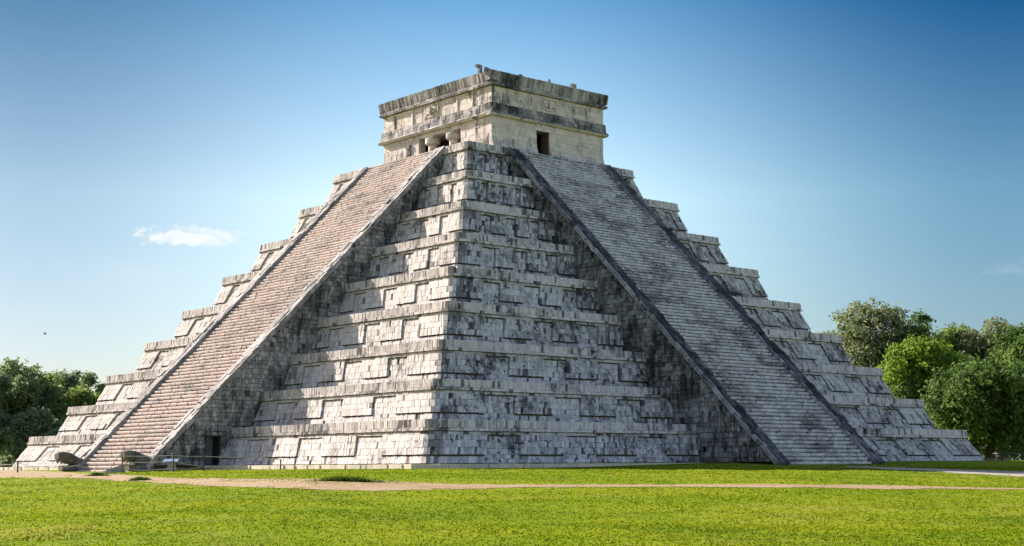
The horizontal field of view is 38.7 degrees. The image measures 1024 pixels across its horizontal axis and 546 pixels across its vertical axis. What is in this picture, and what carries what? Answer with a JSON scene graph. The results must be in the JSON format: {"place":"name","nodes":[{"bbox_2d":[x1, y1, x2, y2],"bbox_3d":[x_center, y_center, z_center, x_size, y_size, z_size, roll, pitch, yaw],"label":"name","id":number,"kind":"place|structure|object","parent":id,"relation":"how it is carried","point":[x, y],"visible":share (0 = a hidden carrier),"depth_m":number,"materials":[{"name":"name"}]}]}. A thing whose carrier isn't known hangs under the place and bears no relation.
{"place":"outdoors","nodes":[
{"label":"outdoors","id":0,"kind":"place"},
{"bbox_2d":[0,460,1023,545],"bbox_3d":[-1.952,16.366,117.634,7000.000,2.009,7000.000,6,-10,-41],"label":"ground","id":1,"kind":"structure","parent":0,"point":[1007,463],"depth_m":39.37,"materials":[{"name":"green plant"}]},
{"bbox_2d":[0,369,14,453],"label":"tree","id":2,"kind":"object","parent":1,"relation":"on","point":[6,385],"visible":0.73,"depth_m":160.47,"materials":[{"name":"green plant"}]},
{"bbox_2d":[0,405,65,462],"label":"tree","id":3,"kind":"object","parent":1,"relation":"on","point":[24,427],"visible":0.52,"depth_m":156.57,"materials":[{"name":"green plant"}]},
{"bbox_2d":[0,356,66,463],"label":"tree","id":4,"kind":"object","parent":1,"relation":"on","point":[31,388],"visible":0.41,"depth_m":167.08,"materials":[{"name":"green plant"}]},
{"bbox_2d":[42,372,71,409],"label":"tree","id":5,"kind":"object","parent":1,"relation":"on","point":[49,377],"visible":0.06,"depth_m":176.07,"materials":[{"name":"green plant"}]},
{"bbox_2d":[39,368,82,394],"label":"tree","id":6,"kind":"object","parent":1,"relation":"on","point":[71,380],"visible":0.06,"depth_m":183.50,"materials":[{"name":"green plant"}]},
{"bbox_2d":[54,452,84,471],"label":"serpent head","id":7,"kind":"object","parent":1,"relation":"on","point":[70,459],"visible":0.91,"depth_m":99.02},
{"bbox_2d":[42,381,100,423],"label":"tree","id":8,"kind":"object","parent":1,"relation":"on","point":[79,395],"visible":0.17,"depth_m":164.48,"materials":[{"name":"green plant"}]},
{"bbox_2d":[79,370,106,393],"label":"tree","id":9,"kind":"object","parent":1,"relation":"on","point":[88,378],"visible":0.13,"depth_m":192.90,"materials":[{"name":"green plant"}]},
{"bbox_2d":[102,465,125,472],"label":"wedge stone","id":10,"kind":"object","parent":1,"relation":"on","point":[117,469],"visible":0.43,"depth_m":88.19,"materials":[{"name":"stone"}]},
{"bbox_2d":[120,449,153,471],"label":"serpent head","id":11,"kind":"object","parent":1,"relation":"on","point":[126,453],"visible":0.88,"depth_m":91.53},
{"bbox_2d":[127,476,151,480],"bbox_3d":[-15.765,8.697,61.593,1.085,0.247,1.052,6,-10,-41],"label":"grass tuft","id":12,"kind":"object","parent":1,"relation":"on","point":[138,478],"visible":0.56,"depth_m":61.52,"materials":[{"name":"green plant"}]},
{"bbox_2d":[162,459,179,471],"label":"information stand","id":13,"kind":"object","parent":1,"relation":"on","point":[169,464],"visible":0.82,"depth_m":86.66,"materials":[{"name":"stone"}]},
{"bbox_2d":[0,141,984,471],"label":"stepped pyramid","id":14,"kind":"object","parent":1,"relation":"on","point":[470,305],"visible":0.99,"depth_m":98.96,"materials":[{"name":"stone"}]},
{"bbox_2d":[378,64,608,164],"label":"temple","id":15,"kind":"structure","parent":14,"relation":"on","point":[487,105],"depth_m":116.34,"materials":[{"name":"beige stone"}]},
{"bbox_2d":[0,436,1022,466],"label":"undergrowth","id":16,"kind":"object","parent":1,"relation":"on","point":[2,464],"depth_m":184.88,"materials":[{"name":"green plant"}]},
{"bbox_2d":[815,297,926,366],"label":"tree","id":17,"kind":"object","parent":1,"relation":"on","point":[858,346],"visible":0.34,"depth_m":178.04,"materials":[{"name":"green plant"}]},
{"bbox_2d":[875,362,912,380],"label":"tree","id":18,"kind":"object","parent":1,"relation":"on","point":[885,366],"visible":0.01,"depth_m":164.72,"materials":[{"name":"green plant"}]},
{"bbox_2d":[871,321,939,367],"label":"tree","id":19,"kind":"object","parent":1,"relation":"on","point":[920,329],"visible":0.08,"depth_m":177.65,"materials":[{"name":"green plant"}]},
{"bbox_2d":[890,374,934,424],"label":"tree","id":20,"kind":"object","parent":1,"relation":"on","point":[907,391],"visible":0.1,"depth_m":157.87,"materials":[{"name":"green plant"}]},
{"bbox_2d":[878,333,970,398],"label":"tree","id":21,"kind":"object","parent":1,"relation":"on","point":[918,356],"visible":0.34,"depth_m":159.64,"materials":[{"name":"green plant"}]},
{"bbox_2d":[901,308,959,353],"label":"tree","id":22,"kind":"object","parent":1,"relation":"on","point":[923,318],"visible":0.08,"depth_m":187.52,"materials":[{"name":"green plant"}]},
{"bbox_2d":[932,322,985,359],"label":"tree","id":23,"kind":"object","parent":1,"relation":"on","point":[952,331],"visible":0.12,"depth_m":189.71,"materials":[{"name":"green plant"}]},
{"bbox_2d":[917,349,1023,460],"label":"tree","id":24,"kind":"object","parent":1,"relation":"on","point":[976,400],"visible":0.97,"depth_m":139.70,"materials":[{"name":"green plant"}]},
{"bbox_2d":[956,316,1012,460],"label":"tree","id":25,"kind":"object","parent":1,"relation":"on","point":[980,342],"visible":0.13,"depth_m":184.44,"materials":[{"name":"green plant"}]},
{"bbox_2d":[985,322,1023,458],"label":"tree","id":26,"kind":"object","parent":1,"relation":"on","point":[1002,343],"visible":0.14,"depth_m":168.82,"materials":[{"name":"green plant"}]},
{"bbox_2d":[988,458,1023,459],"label":"rail fence","id":27,"kind":"object","parent":1,"relation":"on","point":[1007,459],"visible":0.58,"depth_m":127.97,"materials":[{"name":"grey wood"}]},
{"bbox_2d":[1002,333,1023,363],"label":"tree","id":28,"kind":"object","parent":1,"relation":"on","point":[1017,347],"visible":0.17,"depth_m":151.16,"materials":[{"name":"green plant"}]},
{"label":"rope post","id":29,"kind":"object","parent":1,"relation":"on","visible":0},
{"bbox_2d":[130,455,279,459],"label":"rope","id":30,"kind":"object","parent":29,"relation":"attached to","point":[208,456],"visible":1,"depth_m":86.14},
{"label":"rope post","id":31,"kind":"object","parent":1,"relation":"on","visible":0},
{"bbox_2d":[122,467,199,470],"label":"rope","id":32,"kind":"object","parent":31,"relation":"attached to","point":[160,469],"visible":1,"depth_m":86.30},
{"bbox_2d":[127,461,250,466],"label":"rope","id":33,"kind":"object","parent":31,"relation":"attached to","point":[183,463],"visible":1,"depth_m":86.29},
{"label":"rope post","id":34,"kind":"object","parent":1,"relation":"on","visible":0},
{"bbox_2d":[18,462,78,467],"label":"rope","id":35,"kind":"object","parent":34,"relation":"attached to","point":[49,467],"visible":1,"depth_m":96.44,"materials":[{"name":"white"}]},
{"bbox_2d":[0,470,1023,490],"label":"path","id":36,"kind":"structure","parent":0,"point":[381,486],"depth_m":53.72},
{"bbox_2d":[86,472,109,475],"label":"grass tuft","id":37,"kind":"object","parent":36,"relation":"on","point":[97,474],"visible":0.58,"depth_m":71.79,"materials":[{"name":"green plant"}]},
{"bbox_2d":[303,476,397,482],"bbox_3d":[-5.680,7.308,51.519,4.129,0.303,0.749,0,-8,0],"label":"grass tuft","id":38,"kind":"object","parent":36,"relation":"on","point":[350,479],"visible":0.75,"depth_m":51.39,"materials":[{"name":"green plant"}]},
{"bbox_2d":[0,0,1023,455],"label":"sky","id":39,"kind":"structure","parent":0,"point":[841,153],"materials":[{"name":"blue"}]},
{"bbox_2d":[846,466,1023,476],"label":"path","id":40,"kind":"structure","parent":0,"point":[1006,473],"depth_m":80.76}
]}

